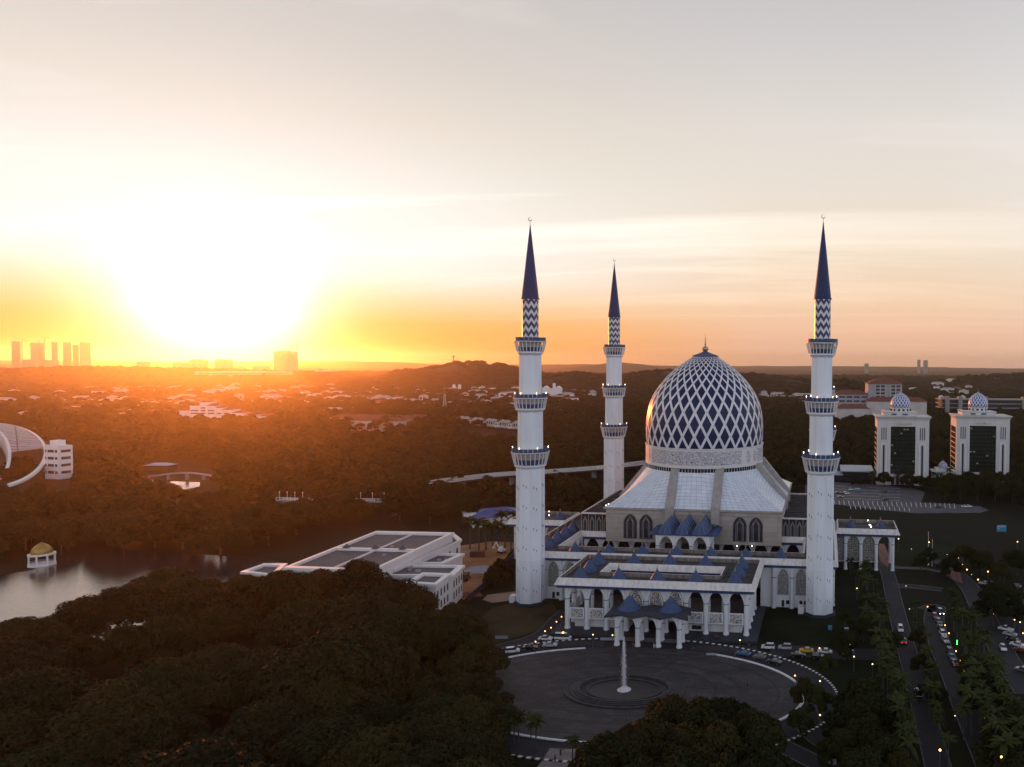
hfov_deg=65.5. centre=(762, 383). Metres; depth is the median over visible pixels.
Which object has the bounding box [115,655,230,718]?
broadleaf tree
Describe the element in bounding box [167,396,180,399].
house
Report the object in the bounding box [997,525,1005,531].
billboard
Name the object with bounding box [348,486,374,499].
broadleaf tree
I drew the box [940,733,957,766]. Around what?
palm tree
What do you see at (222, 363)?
apartment block
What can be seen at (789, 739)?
ring kerb
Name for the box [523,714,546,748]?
palm tree
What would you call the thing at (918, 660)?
broadleaf tree
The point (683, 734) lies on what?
broadleaf tree
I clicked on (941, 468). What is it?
entrance pavilion
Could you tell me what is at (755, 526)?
arched window
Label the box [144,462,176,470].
park pavilion
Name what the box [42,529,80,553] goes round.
broadleaf tree
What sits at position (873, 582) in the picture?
palm tree
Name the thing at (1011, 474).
broadleaf tree
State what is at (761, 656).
parked car
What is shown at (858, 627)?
broadleaf tree
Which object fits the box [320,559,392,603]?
broadleaf tree
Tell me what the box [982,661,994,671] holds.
palm tree
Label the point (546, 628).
road
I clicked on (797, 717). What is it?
broadleaf tree
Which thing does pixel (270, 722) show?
broadleaf tree
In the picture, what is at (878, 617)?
palm tree
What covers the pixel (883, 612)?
palm tree
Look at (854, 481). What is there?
broadleaf tree
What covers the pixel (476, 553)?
container
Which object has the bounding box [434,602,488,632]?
broadleaf tree
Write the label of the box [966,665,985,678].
palm tree
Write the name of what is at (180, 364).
apartment block
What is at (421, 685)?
broadleaf tree
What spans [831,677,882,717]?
broadleaf tree
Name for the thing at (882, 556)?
red path
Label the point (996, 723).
palm tree
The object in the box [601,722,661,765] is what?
broadleaf tree
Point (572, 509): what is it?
broadleaf tree
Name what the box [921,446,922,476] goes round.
slot window
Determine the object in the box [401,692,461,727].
broadleaf tree
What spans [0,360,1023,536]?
distant wood
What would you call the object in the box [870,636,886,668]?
palm tree
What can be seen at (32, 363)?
podium block
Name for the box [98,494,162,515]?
broadleaf tree
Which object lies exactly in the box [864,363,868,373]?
tower block
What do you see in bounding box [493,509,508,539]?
palm tree
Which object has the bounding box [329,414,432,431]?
building
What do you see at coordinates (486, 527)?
palm tree
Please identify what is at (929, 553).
broadleaf tree
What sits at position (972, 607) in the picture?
palm tree
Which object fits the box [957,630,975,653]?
palm tree
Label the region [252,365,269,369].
apartment block
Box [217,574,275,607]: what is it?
broadleaf tree
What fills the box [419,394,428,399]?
house
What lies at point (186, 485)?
pond
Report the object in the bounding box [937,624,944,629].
parked car
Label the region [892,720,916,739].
palm tree
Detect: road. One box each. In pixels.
[405,641,835,757]
[495,610,564,651]
[770,645,878,659]
[776,741,838,766]
[798,700,826,744]
[898,584,942,590]
[934,560,1023,693]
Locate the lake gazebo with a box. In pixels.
[27,542,56,567]
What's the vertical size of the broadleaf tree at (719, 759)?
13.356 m
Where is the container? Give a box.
[470,550,484,557]
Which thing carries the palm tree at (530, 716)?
on the lawn at (780, 625)
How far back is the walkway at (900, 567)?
323.31 m
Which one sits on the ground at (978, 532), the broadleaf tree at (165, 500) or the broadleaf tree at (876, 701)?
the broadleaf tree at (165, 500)
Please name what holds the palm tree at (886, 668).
on the lawn at (780, 625)
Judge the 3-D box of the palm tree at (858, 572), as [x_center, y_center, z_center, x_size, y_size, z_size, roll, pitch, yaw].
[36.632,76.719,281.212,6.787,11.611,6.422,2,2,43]
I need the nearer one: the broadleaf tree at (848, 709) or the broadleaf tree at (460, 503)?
the broadleaf tree at (848, 709)
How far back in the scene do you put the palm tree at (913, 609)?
250.89 m
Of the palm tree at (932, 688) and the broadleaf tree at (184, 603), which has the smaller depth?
the palm tree at (932, 688)
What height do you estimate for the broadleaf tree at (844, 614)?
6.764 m
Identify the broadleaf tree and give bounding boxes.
[0,468,21,482]
[0,486,20,492]
[0,538,9,558]
[0,616,61,638]
[0,636,81,677]
[0,664,101,745]
[0,704,76,760]
[0,740,79,766]
[3,457,21,465]
[9,525,46,550]
[12,463,31,478]
[14,456,34,464]
[17,516,49,542]
[18,620,100,674]
[21,461,38,473]
[22,464,41,474]
[22,483,55,500]
[24,678,192,746]
[41,727,154,766]
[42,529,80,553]
[49,597,104,636]
[65,585,157,637]
[79,512,134,540]
[81,509,157,547]
[82,622,158,674]
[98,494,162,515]
[106,705,210,758]
[107,747,171,766]
[108,566,223,622]
[115,484,164,505]
[115,614,208,661]
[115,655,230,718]
[131,522,179,548]
[141,480,188,504]
[146,584,259,643]
[146,734,294,766]
[148,503,212,550]
[157,496,175,504]
[165,604,266,654]
[170,642,289,717]
[183,490,198,498]
[184,520,254,554]
[194,491,245,514]
[208,695,324,747]
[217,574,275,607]
[224,502,273,539]
[240,761,275,766]
[241,570,306,611]
[243,622,423,711]
[251,520,287,545]
[253,599,329,648]
[259,487,285,501]
[265,712,372,766]
[266,500,328,534]
[267,568,348,609]
[275,675,376,742]
[277,591,404,649]
[281,488,301,497]
[298,497,312,501]
[303,719,410,766]
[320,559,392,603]
[339,498,375,523]
[343,646,439,700]
[344,696,416,731]
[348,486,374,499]
[353,578,429,604]
[355,603,447,655]
[373,480,407,504]
[375,487,422,522]
[389,716,443,748]
[391,739,496,766]
[399,588,439,612]
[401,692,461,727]
[402,674,440,705]
[406,609,481,662]
[416,482,474,514]
[417,708,505,752]
[419,669,497,703]
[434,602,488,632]
[434,647,495,677]
[436,695,508,744]
[437,755,504,766]
[439,730,513,766]
[441,616,493,654]
[444,496,478,524]
[447,634,510,672]
[470,674,514,720]
[482,574,491,585]
[483,565,499,575]
[485,695,521,733]
[488,575,501,584]
[493,558,507,568]
[499,488,515,505]
[499,565,512,574]
[501,572,514,584]
[506,562,515,569]
[545,487,566,501]
[545,499,566,511]
[562,507,569,511]
[567,730,626,766]
[568,489,593,506]
[568,501,589,508]
[570,506,586,511]
[574,507,584,512]
[575,750,620,766]
[588,490,603,503]
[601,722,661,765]
[618,753,661,766]
[634,715,676,759]
[638,693,699,727]
[652,745,706,766]
[657,721,718,761]
[673,695,722,729]
[686,719,748,765]
[702,696,751,725]
[703,752,748,766]
[728,707,782,736]
[732,723,794,766]
[737,746,785,766]
[786,707,814,738]
[789,676,815,709]
[804,685,833,716]
[815,727,857,766]
[816,654,838,675]
[821,699,871,737]
[828,629,860,660]
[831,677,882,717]
[836,610,854,628]
[836,743,890,766]
[837,689,896,740]
[847,711,886,748]
[849,616,878,641]
[850,479,861,484]
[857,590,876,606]
[858,729,903,766]
[859,476,871,483]
[874,471,893,482]
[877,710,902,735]
[884,746,917,766]
[888,630,903,647]
[899,473,916,487]
[908,629,925,649]
[910,653,934,674]
[912,475,927,485]
[913,553,928,570]
[913,680,948,701]
[921,547,938,566]
[922,476,932,485]
[926,477,942,486]
[936,557,962,578]
[937,473,959,484]
[947,545,977,568]
[953,474,974,487]
[955,654,988,680]
[957,672,1004,709]
[966,476,990,500]
[968,550,996,575]
[971,730,1023,766]
[972,590,1013,625]
[977,580,1023,598]
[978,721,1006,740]
[979,468,996,477]
[981,478,1008,501]
[982,698,1005,721]
[988,561,1013,579]
[988,751,1023,766]
[993,471,1007,482]
[997,549,1023,575]
[998,596,1023,621]
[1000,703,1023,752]
[1001,478,1023,501]
[1003,471,1016,481]
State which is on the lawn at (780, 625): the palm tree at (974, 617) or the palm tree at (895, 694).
the palm tree at (895, 694)
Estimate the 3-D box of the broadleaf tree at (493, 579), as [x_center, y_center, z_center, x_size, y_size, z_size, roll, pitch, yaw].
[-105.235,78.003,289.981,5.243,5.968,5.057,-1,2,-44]
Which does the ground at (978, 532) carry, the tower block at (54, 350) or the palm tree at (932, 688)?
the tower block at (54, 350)
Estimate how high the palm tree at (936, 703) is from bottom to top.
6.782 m
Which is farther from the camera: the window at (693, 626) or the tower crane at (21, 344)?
the tower crane at (21, 344)
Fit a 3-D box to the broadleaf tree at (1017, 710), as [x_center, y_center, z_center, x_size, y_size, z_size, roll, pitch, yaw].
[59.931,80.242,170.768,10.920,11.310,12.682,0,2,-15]
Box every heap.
[461,549,471,553]
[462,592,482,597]
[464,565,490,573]
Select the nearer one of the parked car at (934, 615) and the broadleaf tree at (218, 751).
the broadleaf tree at (218, 751)
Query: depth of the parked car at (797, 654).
224.62 m
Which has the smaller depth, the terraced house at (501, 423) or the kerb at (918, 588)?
the kerb at (918, 588)
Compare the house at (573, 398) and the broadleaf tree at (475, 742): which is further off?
the house at (573, 398)
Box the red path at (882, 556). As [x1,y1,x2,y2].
[878,544,888,566]
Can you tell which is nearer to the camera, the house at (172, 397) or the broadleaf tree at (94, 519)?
the broadleaf tree at (94, 519)
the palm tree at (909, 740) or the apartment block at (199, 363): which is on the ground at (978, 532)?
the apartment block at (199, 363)
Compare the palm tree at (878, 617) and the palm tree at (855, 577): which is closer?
the palm tree at (878, 617)
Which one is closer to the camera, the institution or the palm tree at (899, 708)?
the palm tree at (899, 708)
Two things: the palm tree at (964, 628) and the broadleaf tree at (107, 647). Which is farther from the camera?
the palm tree at (964, 628)
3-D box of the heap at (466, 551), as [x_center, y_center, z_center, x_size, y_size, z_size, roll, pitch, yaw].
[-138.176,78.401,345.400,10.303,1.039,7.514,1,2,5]
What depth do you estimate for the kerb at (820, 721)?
180.32 m
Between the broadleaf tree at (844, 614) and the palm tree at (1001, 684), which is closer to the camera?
the palm tree at (1001, 684)
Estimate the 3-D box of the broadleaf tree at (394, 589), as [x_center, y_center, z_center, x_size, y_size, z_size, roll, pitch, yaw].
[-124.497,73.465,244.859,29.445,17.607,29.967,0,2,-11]
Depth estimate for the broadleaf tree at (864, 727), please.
161.85 m
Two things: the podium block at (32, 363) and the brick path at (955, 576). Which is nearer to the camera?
the brick path at (955, 576)
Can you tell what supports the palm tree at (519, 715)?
on the lawn at (780, 625)
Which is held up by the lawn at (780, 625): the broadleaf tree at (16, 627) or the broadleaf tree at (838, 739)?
the broadleaf tree at (838, 739)
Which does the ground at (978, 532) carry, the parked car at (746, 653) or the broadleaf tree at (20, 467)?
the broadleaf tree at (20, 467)
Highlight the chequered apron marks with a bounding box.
[555,641,742,651]
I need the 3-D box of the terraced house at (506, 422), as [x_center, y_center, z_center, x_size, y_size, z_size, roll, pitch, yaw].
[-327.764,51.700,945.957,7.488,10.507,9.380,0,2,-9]
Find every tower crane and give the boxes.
[8,334,26,359]
[33,336,48,366]
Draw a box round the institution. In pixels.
[834,377,927,419]
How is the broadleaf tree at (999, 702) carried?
on the ground at (978, 532)
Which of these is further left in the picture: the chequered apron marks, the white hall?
the white hall
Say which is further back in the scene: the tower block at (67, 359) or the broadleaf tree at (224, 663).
the tower block at (67, 359)
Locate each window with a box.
[624,514,636,537]
[639,515,652,538]
[692,625,700,629]
[733,517,746,541]
[749,518,762,541]
[883,445,884,478]
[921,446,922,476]
[962,444,963,472]
[1002,445,1003,471]
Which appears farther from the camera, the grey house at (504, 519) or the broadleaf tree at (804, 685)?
the grey house at (504, 519)
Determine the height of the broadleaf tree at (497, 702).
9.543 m
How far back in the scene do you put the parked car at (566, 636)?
236.86 m
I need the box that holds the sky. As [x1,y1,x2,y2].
[0,0,1023,368]
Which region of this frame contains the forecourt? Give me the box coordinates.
[536,638,758,654]
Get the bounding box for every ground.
[0,360,1023,766]
[483,591,515,602]
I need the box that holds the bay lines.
[834,486,954,510]
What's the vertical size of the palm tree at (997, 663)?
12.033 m
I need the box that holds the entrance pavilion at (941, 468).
[930,461,955,477]
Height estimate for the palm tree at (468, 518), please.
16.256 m
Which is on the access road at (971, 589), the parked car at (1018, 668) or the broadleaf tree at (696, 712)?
the parked car at (1018, 668)
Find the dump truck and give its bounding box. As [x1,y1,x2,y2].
[463,570,470,581]
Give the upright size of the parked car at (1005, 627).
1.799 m
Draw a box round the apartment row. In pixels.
[195,371,291,375]
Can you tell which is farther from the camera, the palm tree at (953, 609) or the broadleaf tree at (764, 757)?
the palm tree at (953, 609)
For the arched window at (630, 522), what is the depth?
303.70 m
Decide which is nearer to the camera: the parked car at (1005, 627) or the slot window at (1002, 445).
the parked car at (1005, 627)
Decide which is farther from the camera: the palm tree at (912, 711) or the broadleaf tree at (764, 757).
the palm tree at (912, 711)
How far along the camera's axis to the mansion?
1651.18 m
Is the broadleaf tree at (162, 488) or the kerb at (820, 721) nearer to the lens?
the kerb at (820, 721)
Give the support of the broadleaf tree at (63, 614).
on the ground at (978, 532)
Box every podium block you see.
[22,359,45,366]
[46,360,58,366]
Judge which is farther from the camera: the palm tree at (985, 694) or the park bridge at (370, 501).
the park bridge at (370, 501)
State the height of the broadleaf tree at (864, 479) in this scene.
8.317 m
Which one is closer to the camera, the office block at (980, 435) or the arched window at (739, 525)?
the arched window at (739, 525)
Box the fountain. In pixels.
[563,637,684,708]
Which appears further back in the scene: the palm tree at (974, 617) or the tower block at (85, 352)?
the tower block at (85, 352)
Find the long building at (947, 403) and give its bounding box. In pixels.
[935,395,1023,413]
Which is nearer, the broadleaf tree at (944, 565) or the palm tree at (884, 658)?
the palm tree at (884, 658)
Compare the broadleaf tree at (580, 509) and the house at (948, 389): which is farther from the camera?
the house at (948, 389)
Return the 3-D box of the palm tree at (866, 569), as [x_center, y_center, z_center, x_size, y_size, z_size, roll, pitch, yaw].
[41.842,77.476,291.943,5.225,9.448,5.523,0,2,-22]
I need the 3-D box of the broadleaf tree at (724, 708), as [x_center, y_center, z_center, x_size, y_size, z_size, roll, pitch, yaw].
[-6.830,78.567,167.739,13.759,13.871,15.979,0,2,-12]
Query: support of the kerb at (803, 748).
on the lawn at (780, 625)
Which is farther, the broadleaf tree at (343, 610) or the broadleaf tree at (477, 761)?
the broadleaf tree at (343, 610)
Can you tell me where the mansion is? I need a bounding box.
[542,383,561,396]
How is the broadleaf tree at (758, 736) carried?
on the lawn at (780, 625)
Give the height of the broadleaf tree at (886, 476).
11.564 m
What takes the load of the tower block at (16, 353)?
on the ground at (978, 532)
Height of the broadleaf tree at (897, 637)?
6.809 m
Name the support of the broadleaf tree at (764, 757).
on the lawn at (780, 625)
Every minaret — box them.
[509,217,549,607]
[600,258,627,497]
[798,214,839,618]
[809,346,836,440]
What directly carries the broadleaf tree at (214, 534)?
on the ground at (978, 532)
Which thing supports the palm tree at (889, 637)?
on the lawn at (780, 625)
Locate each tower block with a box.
[11,341,20,367]
[30,343,43,359]
[51,342,57,359]
[63,342,71,365]
[72,345,78,365]
[79,342,90,365]
[273,350,297,370]
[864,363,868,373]
[917,360,920,372]
[923,360,927,372]
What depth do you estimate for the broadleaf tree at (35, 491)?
430.13 m
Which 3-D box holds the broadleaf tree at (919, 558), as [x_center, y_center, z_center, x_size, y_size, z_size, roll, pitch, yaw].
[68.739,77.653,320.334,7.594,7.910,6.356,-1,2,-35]
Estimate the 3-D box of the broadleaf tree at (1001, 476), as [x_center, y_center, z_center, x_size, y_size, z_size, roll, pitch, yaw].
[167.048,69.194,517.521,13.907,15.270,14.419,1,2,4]
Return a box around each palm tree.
[460,515,476,548]
[468,517,489,549]
[475,521,494,549]
[483,521,498,547]
[491,519,504,544]
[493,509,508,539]
[495,524,509,547]
[497,702,518,736]
[503,526,513,551]
[506,510,515,520]
[506,717,521,744]
[509,709,526,743]
[520,711,542,749]
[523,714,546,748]
[561,733,582,758]
[845,557,855,573]
[850,569,855,590]
[850,569,866,596]
[857,563,867,580]
[858,593,875,606]
[858,604,873,616]
[859,575,875,589]
[860,560,871,575]
[862,567,873,589]
[863,610,878,638]
[866,592,876,609]
[867,626,884,654]
[868,578,878,589]
[869,613,888,635]
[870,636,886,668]
[871,634,887,658]
[873,655,891,686]
[874,598,891,627]
[875,595,889,621]
[875,608,891,618]
[875,669,890,694]
[876,642,893,678]
[877,662,899,696]
[882,628,892,642]
[883,633,893,660]
[883,653,898,680]
[884,667,901,685]
[885,694,907,718]
[886,670,912,690]
[886,690,906,705]
[887,642,896,652]
[887,701,913,722]
[890,688,906,695]
[892,684,909,715]
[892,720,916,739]
[894,719,921,739]
[898,692,918,715]
[899,733,921,762]
[900,715,916,746]
[902,706,918,724]
[907,607,918,627]
[910,615,921,622]
[911,600,921,614]
[914,622,928,647]
[918,644,935,677]
[920,677,940,716]
[921,630,934,645]
[921,667,936,679]
[923,681,943,711]
[925,657,941,679]
[926,699,944,727]
[929,715,946,746]
[930,707,945,736]
[938,731,954,756]
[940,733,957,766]
[945,587,960,617]
[945,606,960,631]
[946,597,962,624]
[950,702,976,739]
[951,614,965,638]
[952,683,971,726]
[953,607,971,644]
[955,625,973,652]
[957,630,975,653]
[957,669,979,713]
[958,686,985,735]
[959,609,976,627]
[960,656,983,671]
[961,637,981,653]
[966,605,980,630]
[966,612,987,647]
[966,652,983,658]
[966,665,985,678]
[969,679,992,721]
[971,629,982,652]
[972,625,994,654]
[972,686,990,728]
[973,697,997,731]
[974,633,995,654]
[974,690,996,707]
[976,709,998,724]
[978,654,987,660]
[979,713,1011,762]
[979,717,1009,762]
[982,649,1005,666]
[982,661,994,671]
[982,703,1007,720]
[984,656,1010,690]
[986,745,998,762]
[988,731,1021,761]
[990,672,1010,689]
[991,679,1012,693]
[995,690,1020,705]
[1002,696,1023,706]
[1007,714,1023,752]
[1012,728,1023,738]
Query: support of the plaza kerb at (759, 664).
on the plaza
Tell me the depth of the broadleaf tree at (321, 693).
167.82 m
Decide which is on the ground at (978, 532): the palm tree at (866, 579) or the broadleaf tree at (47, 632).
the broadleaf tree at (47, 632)
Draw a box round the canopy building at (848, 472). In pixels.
[834,465,873,480]
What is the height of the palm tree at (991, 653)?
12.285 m
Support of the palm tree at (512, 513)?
on the construction site
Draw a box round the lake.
[0,547,287,670]
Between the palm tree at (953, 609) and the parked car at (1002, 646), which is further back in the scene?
the palm tree at (953, 609)
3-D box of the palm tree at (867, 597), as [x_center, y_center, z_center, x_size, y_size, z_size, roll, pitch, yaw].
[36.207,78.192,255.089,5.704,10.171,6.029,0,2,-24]
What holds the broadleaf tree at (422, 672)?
on the lawn at (780, 625)
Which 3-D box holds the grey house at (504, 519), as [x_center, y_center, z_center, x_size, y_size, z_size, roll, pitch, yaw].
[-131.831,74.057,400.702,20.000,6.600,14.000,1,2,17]
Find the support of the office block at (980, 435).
on the ground at (978, 532)
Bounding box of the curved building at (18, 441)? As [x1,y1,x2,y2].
[0,423,45,486]
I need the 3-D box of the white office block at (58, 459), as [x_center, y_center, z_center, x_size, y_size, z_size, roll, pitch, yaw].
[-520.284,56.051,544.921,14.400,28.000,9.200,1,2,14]
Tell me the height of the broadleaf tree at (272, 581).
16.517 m
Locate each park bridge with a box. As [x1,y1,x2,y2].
[276,491,312,502]
[356,492,396,515]
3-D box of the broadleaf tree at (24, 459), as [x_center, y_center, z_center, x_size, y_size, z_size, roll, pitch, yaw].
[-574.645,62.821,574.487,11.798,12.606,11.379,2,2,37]
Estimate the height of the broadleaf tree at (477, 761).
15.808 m
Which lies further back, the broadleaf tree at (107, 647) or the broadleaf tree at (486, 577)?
the broadleaf tree at (486, 577)
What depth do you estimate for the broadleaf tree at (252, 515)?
359.43 m
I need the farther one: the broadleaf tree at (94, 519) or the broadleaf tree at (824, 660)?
the broadleaf tree at (94, 519)
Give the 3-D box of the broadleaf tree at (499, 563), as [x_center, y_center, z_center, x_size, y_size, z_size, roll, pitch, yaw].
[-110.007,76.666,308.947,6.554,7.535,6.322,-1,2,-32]
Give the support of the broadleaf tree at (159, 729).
on the ground at (978, 532)
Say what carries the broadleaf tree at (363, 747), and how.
on the ground at (978, 532)
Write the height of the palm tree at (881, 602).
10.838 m
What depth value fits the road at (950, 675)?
214.68 m
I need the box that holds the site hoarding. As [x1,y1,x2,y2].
[467,551,513,601]
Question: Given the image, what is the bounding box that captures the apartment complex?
[179,399,276,417]
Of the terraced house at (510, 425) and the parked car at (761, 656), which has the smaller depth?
the parked car at (761, 656)
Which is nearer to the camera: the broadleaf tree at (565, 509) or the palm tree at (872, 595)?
the palm tree at (872, 595)
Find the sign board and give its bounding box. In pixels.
[495,636,507,639]
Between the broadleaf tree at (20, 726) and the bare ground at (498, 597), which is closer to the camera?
the broadleaf tree at (20, 726)
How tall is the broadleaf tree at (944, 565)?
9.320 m
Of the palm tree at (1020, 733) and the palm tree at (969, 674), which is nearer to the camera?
the palm tree at (1020, 733)
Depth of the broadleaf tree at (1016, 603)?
250.85 m
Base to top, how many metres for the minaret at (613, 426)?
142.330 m
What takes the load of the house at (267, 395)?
on the ground at (978, 532)
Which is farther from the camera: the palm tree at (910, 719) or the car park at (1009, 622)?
the car park at (1009, 622)
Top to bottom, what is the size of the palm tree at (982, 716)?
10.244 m
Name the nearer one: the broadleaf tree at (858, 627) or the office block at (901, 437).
the broadleaf tree at (858, 627)
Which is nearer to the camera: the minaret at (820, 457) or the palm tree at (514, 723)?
the palm tree at (514, 723)
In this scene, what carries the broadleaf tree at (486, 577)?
on the lawn at (780, 625)
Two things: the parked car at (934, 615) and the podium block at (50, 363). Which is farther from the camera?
the podium block at (50, 363)
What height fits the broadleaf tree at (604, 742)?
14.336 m
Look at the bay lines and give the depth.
473.03 m
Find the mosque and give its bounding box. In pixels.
[507,335,899,648]
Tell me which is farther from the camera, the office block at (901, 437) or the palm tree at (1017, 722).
the office block at (901, 437)
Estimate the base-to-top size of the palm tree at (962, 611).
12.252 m
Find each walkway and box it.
[538,748,574,766]
[894,566,940,572]
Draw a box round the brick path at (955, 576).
[939,568,962,582]
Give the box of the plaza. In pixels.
[491,647,802,743]
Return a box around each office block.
[44,440,72,478]
[873,391,931,485]
[949,391,1012,474]
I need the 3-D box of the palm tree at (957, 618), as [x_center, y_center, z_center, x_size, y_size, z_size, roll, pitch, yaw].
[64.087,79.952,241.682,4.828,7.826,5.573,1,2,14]
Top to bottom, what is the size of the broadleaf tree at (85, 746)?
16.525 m
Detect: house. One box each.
[0,397,15,399]
[91,389,106,393]
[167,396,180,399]
[176,394,196,396]
[202,389,216,392]
[211,387,225,391]
[224,386,239,389]
[234,393,244,398]
[260,394,282,397]
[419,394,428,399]
[462,507,515,527]
[490,418,496,426]
[494,420,498,426]
[497,515,512,526]
[498,392,511,396]
[499,419,504,427]
[504,420,509,427]
[508,422,512,428]
[512,421,517,428]
[562,392,574,395]
[566,396,578,399]
[931,382,943,385]
[941,387,953,392]
[958,389,968,393]
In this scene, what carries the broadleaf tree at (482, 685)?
on the lawn at (780, 625)
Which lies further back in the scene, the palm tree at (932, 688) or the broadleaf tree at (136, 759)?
the palm tree at (932, 688)
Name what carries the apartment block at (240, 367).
on the ground at (978, 532)
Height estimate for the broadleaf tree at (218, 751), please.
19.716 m
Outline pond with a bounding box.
[169,481,199,488]
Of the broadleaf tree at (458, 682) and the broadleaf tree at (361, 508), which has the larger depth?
the broadleaf tree at (361, 508)
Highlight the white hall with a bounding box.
[240,531,464,609]
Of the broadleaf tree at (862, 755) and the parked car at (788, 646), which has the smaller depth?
the broadleaf tree at (862, 755)
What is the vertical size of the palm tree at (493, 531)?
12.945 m
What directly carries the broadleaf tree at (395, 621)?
on the lawn at (780, 625)
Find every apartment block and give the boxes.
[136,361,149,366]
[172,362,188,367]
[189,359,207,367]
[214,359,232,368]
[233,366,245,369]
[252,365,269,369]
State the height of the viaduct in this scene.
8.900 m
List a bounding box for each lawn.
[339,537,906,766]
[482,598,556,643]
[894,535,958,569]
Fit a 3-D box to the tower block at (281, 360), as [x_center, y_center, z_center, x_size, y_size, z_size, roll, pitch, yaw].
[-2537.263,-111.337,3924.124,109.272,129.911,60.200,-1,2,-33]
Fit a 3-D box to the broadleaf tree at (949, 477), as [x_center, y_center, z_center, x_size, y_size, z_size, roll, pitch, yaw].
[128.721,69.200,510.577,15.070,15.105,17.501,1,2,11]
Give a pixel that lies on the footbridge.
(187, 475)
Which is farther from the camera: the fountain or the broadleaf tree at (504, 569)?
the broadleaf tree at (504, 569)
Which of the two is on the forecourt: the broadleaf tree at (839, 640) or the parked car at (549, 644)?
the parked car at (549, 644)
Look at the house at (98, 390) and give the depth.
1535.95 m
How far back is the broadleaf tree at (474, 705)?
165.15 m
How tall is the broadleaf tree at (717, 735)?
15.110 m
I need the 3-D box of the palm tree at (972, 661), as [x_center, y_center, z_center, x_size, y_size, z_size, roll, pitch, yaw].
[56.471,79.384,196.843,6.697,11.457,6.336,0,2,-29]
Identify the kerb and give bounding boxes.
[404,637,837,762]
[495,610,559,651]
[508,647,803,743]
[781,741,836,766]
[796,705,837,756]
[878,548,951,766]
[893,584,941,591]
[918,604,975,766]
[933,561,1023,693]
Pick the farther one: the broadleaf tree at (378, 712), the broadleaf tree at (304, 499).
the broadleaf tree at (304, 499)
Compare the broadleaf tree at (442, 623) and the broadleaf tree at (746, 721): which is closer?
the broadleaf tree at (746, 721)
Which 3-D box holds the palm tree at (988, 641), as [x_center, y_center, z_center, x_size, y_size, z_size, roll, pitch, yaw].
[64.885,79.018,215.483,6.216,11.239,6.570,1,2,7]
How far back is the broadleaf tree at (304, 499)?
415.00 m
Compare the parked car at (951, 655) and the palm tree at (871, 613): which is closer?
the parked car at (951, 655)
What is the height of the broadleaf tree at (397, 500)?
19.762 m
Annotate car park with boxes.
[805,482,987,512]
[995,597,1023,646]
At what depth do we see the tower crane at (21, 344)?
4647.60 m
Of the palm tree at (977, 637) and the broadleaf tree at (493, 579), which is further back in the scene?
the broadleaf tree at (493, 579)
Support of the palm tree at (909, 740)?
on the lawn at (780, 625)
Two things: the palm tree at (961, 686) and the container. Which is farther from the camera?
the container
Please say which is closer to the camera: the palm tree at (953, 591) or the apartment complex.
the palm tree at (953, 591)
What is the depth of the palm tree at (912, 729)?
167.08 m
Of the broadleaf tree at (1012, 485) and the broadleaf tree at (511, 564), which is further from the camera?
the broadleaf tree at (1012, 485)
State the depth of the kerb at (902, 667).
227.50 m
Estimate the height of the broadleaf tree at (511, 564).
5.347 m
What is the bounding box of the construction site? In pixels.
[461,541,513,599]
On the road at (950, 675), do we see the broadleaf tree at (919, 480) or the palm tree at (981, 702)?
the palm tree at (981, 702)
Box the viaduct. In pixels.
[431,460,645,484]
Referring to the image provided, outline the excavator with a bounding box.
[492,542,505,553]
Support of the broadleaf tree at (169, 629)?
on the ground at (978, 532)
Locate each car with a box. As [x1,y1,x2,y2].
[505,646,519,653]
[522,643,537,649]
[538,635,552,640]
[542,641,557,647]
[554,632,571,640]
[736,649,750,656]
[753,653,765,659]
[761,642,774,649]
[767,658,782,665]
[778,643,791,649]
[790,651,804,657]
[799,646,813,652]
[812,652,823,658]
[818,647,831,653]
[897,623,903,631]
[931,612,938,618]
[934,618,942,623]
[937,607,943,614]
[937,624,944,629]
[939,629,946,635]
[941,636,949,642]
[945,646,954,654]
[947,653,955,658]
[950,659,958,666]
[998,625,1013,630]
[999,643,1006,650]
[1002,630,1017,636]
[1006,636,1020,641]
[1009,641,1023,646]
[1013,646,1023,651]
[1014,666,1023,671]
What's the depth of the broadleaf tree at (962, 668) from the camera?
200.68 m
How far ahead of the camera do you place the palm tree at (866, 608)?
247.09 m
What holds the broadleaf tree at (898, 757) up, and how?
on the lawn at (780, 625)
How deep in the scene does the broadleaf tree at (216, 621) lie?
218.93 m
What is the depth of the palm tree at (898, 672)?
190.99 m
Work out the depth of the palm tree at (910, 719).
172.72 m
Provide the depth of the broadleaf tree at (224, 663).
180.22 m
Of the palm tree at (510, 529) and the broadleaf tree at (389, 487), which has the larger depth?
the broadleaf tree at (389, 487)
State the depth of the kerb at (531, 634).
240.30 m
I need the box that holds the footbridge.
[147,472,211,479]
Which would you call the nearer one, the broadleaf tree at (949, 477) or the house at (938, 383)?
the broadleaf tree at (949, 477)
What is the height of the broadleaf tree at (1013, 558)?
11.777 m
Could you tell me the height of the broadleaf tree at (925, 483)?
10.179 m
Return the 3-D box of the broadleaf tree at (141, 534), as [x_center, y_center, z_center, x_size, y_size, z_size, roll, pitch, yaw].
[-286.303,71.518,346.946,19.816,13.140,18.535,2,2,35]
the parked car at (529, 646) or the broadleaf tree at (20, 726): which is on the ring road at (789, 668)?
the parked car at (529, 646)
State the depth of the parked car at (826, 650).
227.49 m

